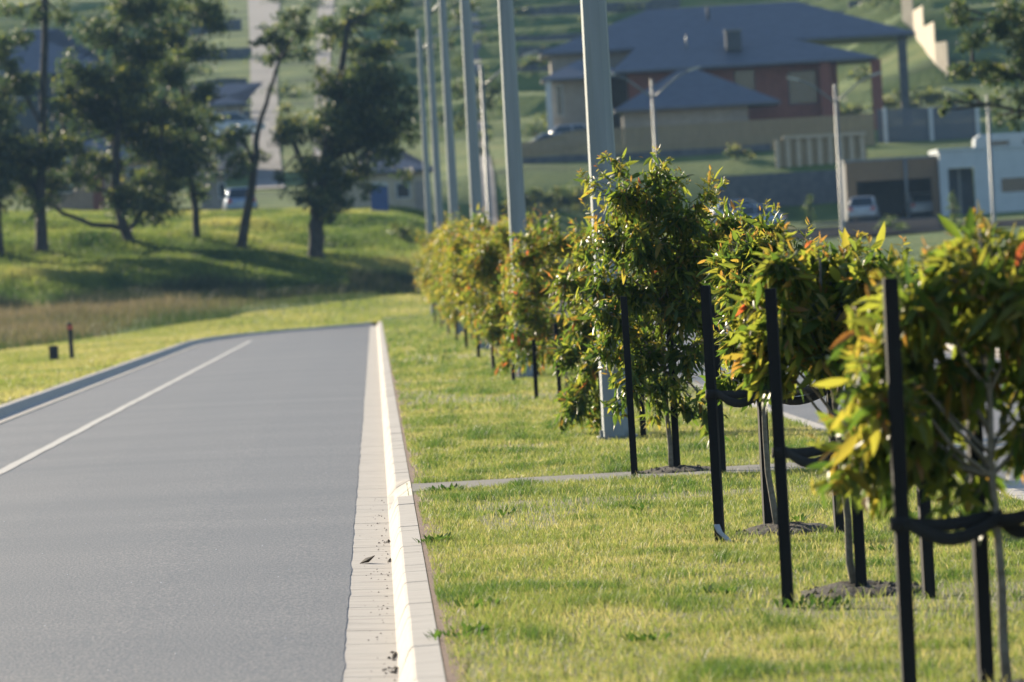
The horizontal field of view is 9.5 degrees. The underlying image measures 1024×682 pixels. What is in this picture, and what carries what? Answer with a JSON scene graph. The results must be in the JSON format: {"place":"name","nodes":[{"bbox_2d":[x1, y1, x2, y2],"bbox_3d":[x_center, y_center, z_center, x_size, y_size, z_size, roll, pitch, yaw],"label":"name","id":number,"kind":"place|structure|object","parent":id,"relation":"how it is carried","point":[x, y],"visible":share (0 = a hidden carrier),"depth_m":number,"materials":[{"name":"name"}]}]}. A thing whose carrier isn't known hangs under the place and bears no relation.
{"place":"outdoors","nodes":[
{"label":"outdoors","id":0,"kind":"place"},
{"bbox_2d":[1,343,178,404],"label":"verge lawn","id":1,"kind":"structure","parent":0,"point":[63,381],"depth_m":116.34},
{"bbox_2d":[0,293,438,404],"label":"verge grass","id":2,"kind":"structure","parent":1,"relation":"on","point":[26,363],"depth_m":197.84,"materials":[{"name":"plant"}]},
{"bbox_2d":[0,326,369,681],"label":"road","id":3,"kind":"structure","parent":0,"point":[194,484],"depth_m":46.26,"materials":[{"name":"asphalt"}]},
{"bbox_2d":[0,341,250,473],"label":"edge line","id":4,"kind":"object","parent":3,"relation":"on","point":[41,450],"visible":1,"depth_m":82.14,"materials":[{"name":"paint"}]},
{"bbox_2d":[342,322,445,681],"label":"kerb","id":5,"kind":"structure","parent":3,"relation":"on","point":[407,617],"depth_m":36.97,"materials":[{"name":"concrete"}]},
{"bbox_2d":[248,0,284,188],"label":"hill path","id":6,"kind":"structure","parent":0,"point":[259,12],"depth_m":507.18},
{"bbox_2d":[0,283,646,349],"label":"dry grass","id":7,"kind":"structure","parent":0,"point":[18,329],"depth_m":245.58,"materials":[{"name":"plant"}]},
{"bbox_2d":[313,0,333,184],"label":"hill road","id":8,"kind":"structure","parent":0,"point":[328,9],"depth_m":559.56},
{"bbox_2d":[471,8,497,225],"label":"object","id":9,"kind":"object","parent":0,"point":[476,47],"depth_m":402.91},
{"bbox_2d":[0,0,1023,681],"bbox_3d":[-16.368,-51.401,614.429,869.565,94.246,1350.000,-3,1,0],"label":"terrain","id":10,"kind":"structure","parent":0,"point":[922,72],"depth_m":461.80,"materials":[{"name":"plant"}]},
{"bbox_2d":[0,30,36,256],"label":"gum tree","id":11,"kind":"object","parent":10,"relation":"on","point":[8,169],"visible":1,"depth_m":290.94,"materials":[{"name":"green plant"}]},
{"bbox_2d":[0,0,93,252],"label":"gum tree","id":12,"kind":"object","parent":10,"relation":"on","point":[44,154],"visible":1,"depth_m":291.51,"materials":[{"name":"green plant"}]},
{"bbox_2d":[0,28,121,182],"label":"house","id":13,"kind":"structure","parent":10,"relation":"on","point":[59,41],"depth_m":431.12,"materials":[{"name":"stone"}]},
{"bbox_2d":[47,128,169,210],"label":"house","id":14,"kind":"structure","parent":10,"relation":"on","point":[84,199],"depth_m":352.41,"materials":[{"name":"beige brick"}]},
{"bbox_2d":[47,0,226,243],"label":"gum tree","id":15,"kind":"object","parent":10,"relation":"on","point":[98,108],"visible":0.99,"depth_m":293.40,"materials":[{"name":"green plant"}]},
{"bbox_2d":[130,0,236,239],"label":"gum tree","id":16,"kind":"object","parent":10,"relation":"on","point":[211,13],"visible":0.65,"depth_m":296.50,"materials":[{"name":"green plant"}]},
{"bbox_2d":[0,322,373,424],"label":"kerb","id":17,"kind":"structure","parent":10,"relation":"on","point":[14,409],"depth_m":123.88,"materials":[{"name":"concrete"}]},
{"bbox_2d":[180,19,241,36],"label":"retaining wall","id":18,"kind":"structure","parent":10,"relation":"on","point":[236,24],"depth_m":609.66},
{"bbox_2d":[194,162,241,210],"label":"house","id":19,"kind":"structure","parent":10,"relation":"on","point":[217,192],"depth_m":345.42,"materials":[{"name":"stone"}]},
{"bbox_2d":[197,47,251,61],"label":"retaining wall","id":20,"kind":"structure","parent":10,"relation":"on","point":[235,53],"depth_m":559.72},
{"bbox_2d":[190,82,262,178],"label":"house","id":21,"kind":"structure","parent":10,"relation":"on","point":[238,95],"depth_m":426.11,"materials":[{"name":"stone"}]},
{"bbox_2d":[202,112,264,136],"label":"parked car","id":22,"kind":"object","parent":10,"relation":"on","point":[241,120],"visible":0.29,"depth_m":404.17,"materials":[{"name":"white paint"}]},
{"bbox_2d":[223,187,257,210],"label":"parked car","id":23,"kind":"object","parent":10,"relation":"on","point":[235,198],"visible":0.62,"depth_m":335.98,"materials":[{"name":"silver metal"}]},
{"bbox_2d":[213,5,317,249],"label":"gum tree","id":24,"kind":"object","parent":10,"relation":"on","point":[230,135],"visible":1,"depth_m":293.89,"materials":[{"name":"green plant"}]},
{"bbox_2d":[273,102,306,147],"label":"shrub","id":25,"kind":"object","parent":10,"relation":"on","point":[286,108],"visible":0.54,"depth_m":448.59,"materials":[{"name":"green plant"}]},
{"bbox_2d":[0,262,642,312],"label":"gully rushes","id":26,"kind":"object","parent":10,"relation":"on","point":[208,286],"visible":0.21,"depth_m":268.91,"materials":[{"name":"plant"}]},
{"bbox_2d":[0,204,691,308],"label":"bank grass","id":27,"kind":"structure","parent":10,"relation":"on","point":[40,272],"depth_m":291.40,"materials":[{"name":"plant"}]},
{"bbox_2d":[267,0,424,259],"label":"gum tree","id":28,"kind":"object","parent":10,"relation":"on","point":[354,125],"visible":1,"depth_m":285.46,"materials":[{"name":"green plant"}]},
{"bbox_2d":[340,150,432,211],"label":"house","id":29,"kind":"structure","parent":10,"relation":"on","point":[400,194],"depth_m":352.41,"materials":[{"name":"painted wall render"},{"name":"roof tile"},{"name":"glass"}]},
{"bbox_2d":[370,182,388,211],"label":"door frame","id":30,"kind":"object","parent":29,"relation":"in","point":[379,201],"visible":0.34,"depth_m":339.89,"materials":[{"name":"blue plastic"}]},
{"bbox_2d":[373,188,384,211],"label":"door","id":31,"kind":"structure","parent":30,"relation":"in","point":[378,198],"depth_m":339.87,"materials":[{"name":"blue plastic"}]},
{"bbox_2d":[415,181,425,211],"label":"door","id":32,"kind":"structure","parent":29,"relation":"in","point":[419,185],"depth_m":352.38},
{"bbox_2d":[416,25,485,315],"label":"street lamp","id":33,"kind":"object","parent":10,"relation":"on","point":[428,202],"visible":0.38,"depth_m":229.83,"materials":[{"name":"metal"}]},
{"bbox_2d":[437,0,502,216],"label":"gum tree","id":34,"kind":"object","parent":10,"relation":"on","point":[493,91],"visible":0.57,"depth_m":380.44,"materials":[{"name":"green plant"}]},
{"bbox_2d":[479,50,537,227],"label":"street lamp","id":35,"kind":"object","parent":10,"relation":"on","point":[487,177],"visible":0.52,"depth_m":249.86,"materials":[{"name":"metal"}]},
{"bbox_2d":[6,0,1021,136],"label":"hill scrub","id":36,"kind":"object","parent":10,"relation":"on","point":[863,72],"visible":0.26,"depth_m":520.62,"materials":[{"name":"green plant"}]},
{"bbox_2d":[525,187,554,208],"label":"hedge shrub","id":37,"kind":"object","parent":10,"relation":"on","point":[540,195],"visible":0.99,"depth_m":384.19,"materials":[{"name":"green plant"}]},
{"bbox_2d":[515,32,581,40],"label":"retaining wall","id":38,"kind":"structure","parent":10,"relation":"on","point":[561,37],"depth_m":559.72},
{"bbox_2d":[541,184,571,210],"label":"hedge shrub","id":39,"kind":"object","parent":10,"relation":"on","point":[561,201],"visible":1,"depth_m":383.87,"materials":[{"name":"green plant"}]},
{"bbox_2d":[550,124,586,140],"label":"parked car","id":40,"kind":"object","parent":10,"relation":"on","point":[564,128],"visible":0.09,"depth_m":407.15,"materials":[{"name":"white paint"}]},
{"bbox_2d":[569,186,590,210],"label":"hedge shrub","id":41,"kind":"object","parent":10,"relation":"on","point":[580,191],"visible":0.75,"depth_m":383.63,"materials":[{"name":"green plant"}]},
{"bbox_2d":[513,0,680,14],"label":"retaining wall","id":42,"kind":"structure","parent":10,"relation":"on","point":[576,8],"depth_m":599.66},
{"bbox_2d":[523,144,770,164],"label":"retaining wall","id":43,"kind":"structure","parent":10,"relation":"on","point":[634,155],"depth_m":401.09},
{"bbox_2d":[611,66,700,240],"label":"street lamp","id":44,"kind":"object","parent":10,"relation":"on","point":[652,96],"visible":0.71,"depth_m":291.84,"materials":[{"name":"metal"}]},
{"bbox_2d":[666,322,680,465],"bbox_3d":[1.266,0.449,48.202,0.056,1.450,0.073,-3,1,6],"label":"timber stake","id":45,"kind":"object","parent":10,"relation":"on","point":[675,440],"visible":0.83,"depth_m":48.18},
{"bbox_2d":[522,113,874,157],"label":"paling fence","id":46,"kind":"object","parent":10,"relation":"on","point":[730,133],"visible":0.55,"depth_m":401.85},
{"bbox_2d":[539,1,915,143],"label":"brick house","id":47,"kind":"structure","parent":10,"relation":"on","point":[748,59],"depth_m":422.43,"materials":[{"name":"brick"}]},
{"bbox_2d":[555,85,563,115],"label":"window","id":48,"kind":"structure","parent":47,"relation":"in","point":[558,88],"depth_m":424.01,"materials":[{"name":"grey glass"}]},
{"bbox_2d":[640,108,731,143],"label":"garage door","id":49,"kind":"structure","parent":47,"relation":"in","point":[711,115],"depth_m":413.79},
{"bbox_2d":[734,69,754,90],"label":"window","id":50,"kind":"structure","parent":47,"relation":"in","point":[745,78],"depth_m":422.26,"materials":[{"name":"grey glass"}]},
{"bbox_2d":[788,70,817,104],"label":"window","id":51,"kind":"structure","parent":47,"relation":"in","point":[799,92],"depth_m":422.26,"materials":[{"name":"grey glass"}]},
{"bbox_2d":[722,142,754,159],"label":"shrub","id":52,"kind":"object","parent":10,"relation":"on","point":[732,152],"visible":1,"depth_m":394.72,"materials":[{"name":"green plant"}]},
{"bbox_2d":[708,199,780,220],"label":"parked car","id":53,"kind":"object","parent":10,"relation":"on","point":[745,202],"visible":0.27,"depth_m":370.18,"materials":[{"name":"white paint"}]},
{"bbox_2d":[713,205,786,226],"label":"parked car","id":54,"kind":"object","parent":10,"relation":"on","point":[754,211],"visible":0.3,"depth_m":355.19,"materials":[{"name":"silver metal"}]},
{"bbox_2d":[717,170,838,206],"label":"retaining wall","id":55,"kind":"structure","parent":10,"relation":"on","point":[794,188],"depth_m":382.93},
{"bbox_2d":[774,132,866,167],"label":"sleeper wall","id":56,"kind":"structure","parent":10,"relation":"on","point":[808,150],"depth_m":390.89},
{"bbox_2d":[787,71,881,256],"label":"street lamp","id":57,"kind":"object","parent":10,"relation":"on","point":[835,100],"visible":0.71,"depth_m":299.86,"materials":[{"name":"metal"}]},
{"bbox_2d":[841,155,940,220],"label":"carport","id":58,"kind":"object","parent":10,"relation":"on","point":[889,184],"visible":0.58,"depth_m":369.93,"materials":[{"name":"metal"}]},
{"bbox_2d":[903,192,932,216],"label":"parked car","id":59,"kind":"object","parent":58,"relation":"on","point":[920,203],"visible":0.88,"depth_m":372.04,"materials":[{"name":"white paint"}]},
{"bbox_2d":[866,87,921,110],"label":"shrub","id":60,"kind":"object","parent":10,"relation":"on","point":[889,101],"visible":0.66,"depth_m":441.59,"materials":[{"name":"green plant"}]},
{"bbox_2d":[901,0,948,75],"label":"stepped fence","id":61,"kind":"object","parent":10,"relation":"on","point":[913,20],"visible":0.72,"depth_m":467.27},
{"bbox_2d":[909,86,946,106],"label":"shrub","id":62,"kind":"object","parent":10,"relation":"on","point":[929,97],"visible":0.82,"depth_m":442.80,"materials":[{"name":"green plant"}]},
{"bbox_2d":[877,106,980,142],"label":"steel fence","id":63,"kind":"object","parent":10,"relation":"on","point":[886,121],"visible":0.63,"depth_m":404.85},
{"bbox_2d":[928,144,1023,216],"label":"white house","id":64,"kind":"structure","parent":10,"relation":"on","point":[1008,168],"depth_m":368.94,"materials":[{"name":"paint"}]},
{"bbox_2d":[1001,177,1023,192],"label":"window","id":65,"kind":"structure","parent":64,"relation":"in","point":[1007,184],"depth_m":369.02,"materials":[{"name":"grey glass"}]},
{"bbox_2d":[938,0,1023,132],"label":"gum tree","id":66,"kind":"object","parent":10,"relation":"on","point":[1001,29],"visible":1,"depth_m":184.83,"materials":[{"name":"green plant"}]},
{"bbox_2d":[943,84,1023,238],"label":"street lamp","id":67,"kind":"object","parent":10,"relation":"on","point":[988,110],"visible":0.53,"depth_m":324.86,"materials":[{"name":"metal"}]},
{"bbox_2d":[972,132,1023,146],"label":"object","id":68,"kind":"object","parent":10,"relation":"on","point":[1002,139],"visible":0.36,"depth_m":385.90,"materials":[{"name":"white metal"}]},
{"bbox_2d":[382,319,821,483],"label":"median lawn","id":69,"kind":"structure","parent":0,"point":[507,396],"depth_m":76.23,"materials":[{"name":"grass"}]},
{"bbox_2d":[409,225,446,305],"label":"young tree","id":70,"kind":"object","parent":69,"relation":"on","point":[422,242],"visible":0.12,"depth_m":195.89,"materials":[{"name":"green plant"}]},
{"bbox_2d":[386,344,471,681],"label":"soil strip","id":71,"kind":"object","parent":69,"relation":"on","point":[450,674],"visible":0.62,"depth_m":33.05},
{"bbox_2d":[422,231,446,304],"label":"young tree","id":72,"kind":"object","parent":69,"relation":"on","point":[435,269],"visible":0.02,"depth_m":161.01,"materials":[{"name":"green plant"}]},
{"bbox_2d":[425,0,445,323],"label":"power pole","id":73,"kind":"object","parent":69,"relation":"on","point":[436,155],"visible":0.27,"depth_m":195.43,"materials":[{"name":"metal"}]},
{"bbox_2d":[413,219,465,326],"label":"young tree","id":74,"kind":"object","parent":69,"relation":"on","point":[422,276],"visible":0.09,"depth_m":177.89,"materials":[{"name":"green plant"}]},
{"bbox_2d":[439,0,463,333],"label":"power pole","id":75,"kind":"object","parent":69,"relation":"on","point":[451,158],"visible":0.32,"depth_m":160.84,"materials":[{"name":"metal"}]},
{"bbox_2d":[424,211,491,339],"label":"young tree","id":76,"kind":"object","parent":69,"relation":"on","point":[438,298],"visible":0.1,"depth_m":144.80,"materials":[{"name":"green plant"}]},
{"bbox_2d":[430,213,508,327],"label":"young tree","id":77,"kind":"object","parent":69,"relation":"on","point":[450,308],"visible":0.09,"depth_m":129.85,"materials":[{"name":"green plant"}]},
{"bbox_2d":[460,0,489,350],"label":"power pole","id":78,"kind":"object","parent":69,"relation":"on","point":[475,186],"visible":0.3,"depth_m":126.45,"materials":[{"name":"metal"}]},
{"bbox_2d":[433,213,534,356],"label":"young tree","id":79,"kind":"object","parent":69,"relation":"on","point":[454,248],"visible":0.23,"depth_m":114.72,"materials":[{"name":"green plant"}]},
{"bbox_2d":[449,203,564,339],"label":"young tree","id":80,"kind":"object","parent":69,"relation":"on","point":[486,257],"visible":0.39,"depth_m":100.54,"materials":[{"name":"green plant"}]},
{"bbox_2d":[467,249,552,375],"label":"young tree","id":81,"kind":"object","parent":69,"relation":"on","point":[495,312],"visible":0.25,"depth_m":94.11,"materials":[{"name":"green plant"}]},
{"bbox_2d":[498,0,538,378],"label":"power pole","id":82,"kind":"object","parent":69,"relation":"on","point":[515,176],"visible":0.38,"depth_m":91.86,"materials":[{"name":"metal"}]},
{"bbox_2d":[531,340,537,398],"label":"timber stake","id":83,"kind":"object","parent":69,"relation":"on","point":[534,360],"visible":0.83,"depth_m":77.48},
{"bbox_2d":[495,209,593,392],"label":"young tree","id":84,"kind":"object","parent":69,"relation":"on","point":[525,304],"visible":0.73,"depth_m":79.51,"materials":[{"name":"green plant"}]},
{"bbox_2d":[539,207,656,434],"bbox_3d":[0.901,-0.145,59.313,1.241,2.326,1.084,-3,1,0],"label":"young tree","id":85,"kind":"object","parent":69,"relation":"on","point":[577,332],"visible":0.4,"depth_m":59.28,"materials":[{"name":"green plant"}]},
{"bbox_2d":[580,0,637,440],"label":"power pole","id":86,"kind":"object","parent":69,"relation":"on","point":[598,96],"visible":0.5,"depth_m":57.47,"materials":[{"name":"concrete"}]},
{"bbox_2d":[620,296,637,478],"bbox_3d":[0.902,0.433,47.033,0.062,1.550,0.053,-3,1,0],"label":"timber stake","id":87,"kind":"object","parent":69,"relation":"on","point":[629,385],"visible":0.83,"depth_m":47.01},
{"bbox_2d":[638,464,710,473],"bbox_3d":[1.290,1.006,48.151,0.748,0.075,0.883,-3,1,0],"label":"soil mound","id":88,"kind":"object","parent":69,"relation":"on","point":[674,469],"visible":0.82,"depth_m":47.94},
{"bbox_2d":[566,146,785,466],"bbox_3d":[1.306,-0.238,48.172,1.759,2.621,1.021,-3,1,0],"label":"young tree","id":89,"kind":"object","parent":88,"relation":"on","point":[669,280],"visible":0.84,"depth_m":48.00,"materials":[{"name":"green plant"}]},
{"bbox_2d":[411,463,804,490],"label":"path","id":90,"kind":"structure","parent":0,"point":[741,468],"depth_m":48.02,"materials":[{"name":"concrete"}]},
{"bbox_2d":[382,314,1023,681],"bbox_3d":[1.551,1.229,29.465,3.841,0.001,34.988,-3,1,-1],"label":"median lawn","id":91,"kind":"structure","parent":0,"point":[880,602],"depth_m":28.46,"materials":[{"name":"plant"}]},
{"bbox_2d":[414,483,891,642],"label":"lawn weeds","id":92,"kind":"object","parent":91,"relation":"on","point":[478,629],"visible":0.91,"depth_m":28.65,"materials":[{"name":"green plant"}]},
{"bbox_2d":[712,305,725,474],"bbox_3d":[1.567,0.451,46.529,0.056,1.450,0.061,-3,1,6],"label":"timber stake","id":93,"kind":"object","parent":91,"relation":"on","point":[721,420],"visible":0.27,"depth_m":46.50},
{"bbox_2d":[700,285,758,542],"bbox_3d":[1.325,0.487,36.104,0.080,1.650,0.914,-3,1,21],"label":"timber stake","id":94,"kind":"object","parent":91,"relation":"on","point":[713,393],"visible":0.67,"depth_m":35.69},
{"bbox_2d":[757,398,772,523],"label":"timber stake","id":95,"kind":"object","parent":91,"relation":"on","point":[767,513],"visible":0.17,"depth_m":36.66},
{"bbox_2d":[727,521,833,537],"bbox_3d":[1.630,1.114,36.516,0.739,0.095,0.915,-3,1,0],"label":"soil mound","id":96,"kind":"object","parent":91,"relation":"on","point":[793,526],"visible":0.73,"depth_m":36.34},
{"bbox_2d":[696,209,833,523],"bbox_3d":[1.582,0.199,36.484,0.999,1.992,0.834,-3,1,0],"label":"young tree","id":97,"kind":"object","parent":96,"relation":"on","point":[727,272],"visible":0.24,"depth_m":36.49,"materials":[{"name":"green plant"}]},
{"bbox_2d":[756,385,844,534],"bbox_3d":[1.690,0.507,36.136,0.080,1.570,0.885,-4,1,-27],"label":"timber stake","id":98,"kind":"object","parent":91,"relation":"on","point":[838,518],"visible":0.12,"depth_m":35.78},
{"bbox_2d":[764,288,844,607],"bbox_3d":[1.413,0.563,29.242,0.080,1.650,0.989,-3,1,20],"label":"timber stake","id":99,"kind":"object","parent":91,"relation":"on","point":[781,452],"visible":0.73,"depth_m":28.79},
{"bbox_2d":[840,302,866,586],"bbox_3d":[1.651,0.586,29.603,0.055,1.570,0.072,-3,1,6],"label":"timber stake","id":100,"kind":"object","parent":91,"relation":"on","point":[859,549],"visible":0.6,"depth_m":29.58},
{"bbox_2d":[796,580,937,598],"bbox_3d":[1.716,1.196,29.698,0.739,0.082,0.911,-3,1,0],"label":"soil mound","id":101,"kind":"object","parent":91,"relation":"on","point":[890,587],"visible":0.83,"depth_m":29.50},
{"bbox_2d":[721,221,925,583],"bbox_3d":[1.573,0.345,29.746,1.082,1.863,0.845,-3,1,15],"label":"young tree","id":102,"kind":"object","parent":101,"relation":"on","point":[814,286],"visible":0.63,"depth_m":29.58,"materials":[{"name":"green plant"}]},
{"bbox_2d":[805,197,1023,681],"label":"young tree","id":103,"kind":"object","parent":91,"relation":"on","point":[969,301],"visible":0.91,"depth_m":22.58,"materials":[{"name":"green plant"}]},
{"bbox_2d":[912,280,935,598],"bbox_3d":[1.764,0.543,29.301,0.080,1.650,0.888,-4,1,-24],"label":"timber stake","id":104,"kind":"object","parent":91,"relation":"on","point":[927,563],"visible":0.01,"depth_m":28.91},
{"bbox_2d":[882,278,1002,681],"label":"timber stake","id":105,"kind":"object","parent":91,"relation":"on","point":[903,525],"visible":1,"depth_m":22.23,"materials":[{"name":"wood"}]},
{"bbox_2d":[988,510,1023,537],"bbox_3d":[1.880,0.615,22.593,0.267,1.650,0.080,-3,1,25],"label":"strap","id":106,"kind":"object","parent":105,"relation":"attached to","point":[1010,523],"visible":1,"depth_m":22.59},
{"bbox_2d":[965,353,993,681],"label":"timber stake","id":107,"kind":"object","parent":91,"relation":"on","point":[982,612],"visible":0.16,"depth_m":23.05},
{"bbox_2d":[550,312,1023,490],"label":"road","id":108,"kind":"structure","parent":0,"point":[806,411],"depth_m":67.42,"materials":[{"name":"asphalt"}]},
{"bbox_2d":[552,337,1023,499],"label":"kerb","id":109,"kind":"structure","parent":108,"relation":"on","point":[1014,492],"depth_m":59.12,"materials":[{"name":"concrete"}]},
{"bbox_2d":[692,219,1023,242],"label":"cross street","id":110,"kind":"structure","parent":0,"point":[831,231],"depth_m":346.07,"materials":[{"name":"asphalt"}]},
{"bbox_2d":[844,216,940,235],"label":"carport drive","id":111,"kind":"structure","parent":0,"point":[920,225],"depth_m":346.94,"materials":[{"name":"concrete"}]},
{"bbox_2d":[847,196,879,220],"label":"parked car","id":112,"kind":"object","parent":111,"relation":"on","point":[863,207],"visible":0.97,"depth_m":364.54,"materials":[{"name":"white paint"}]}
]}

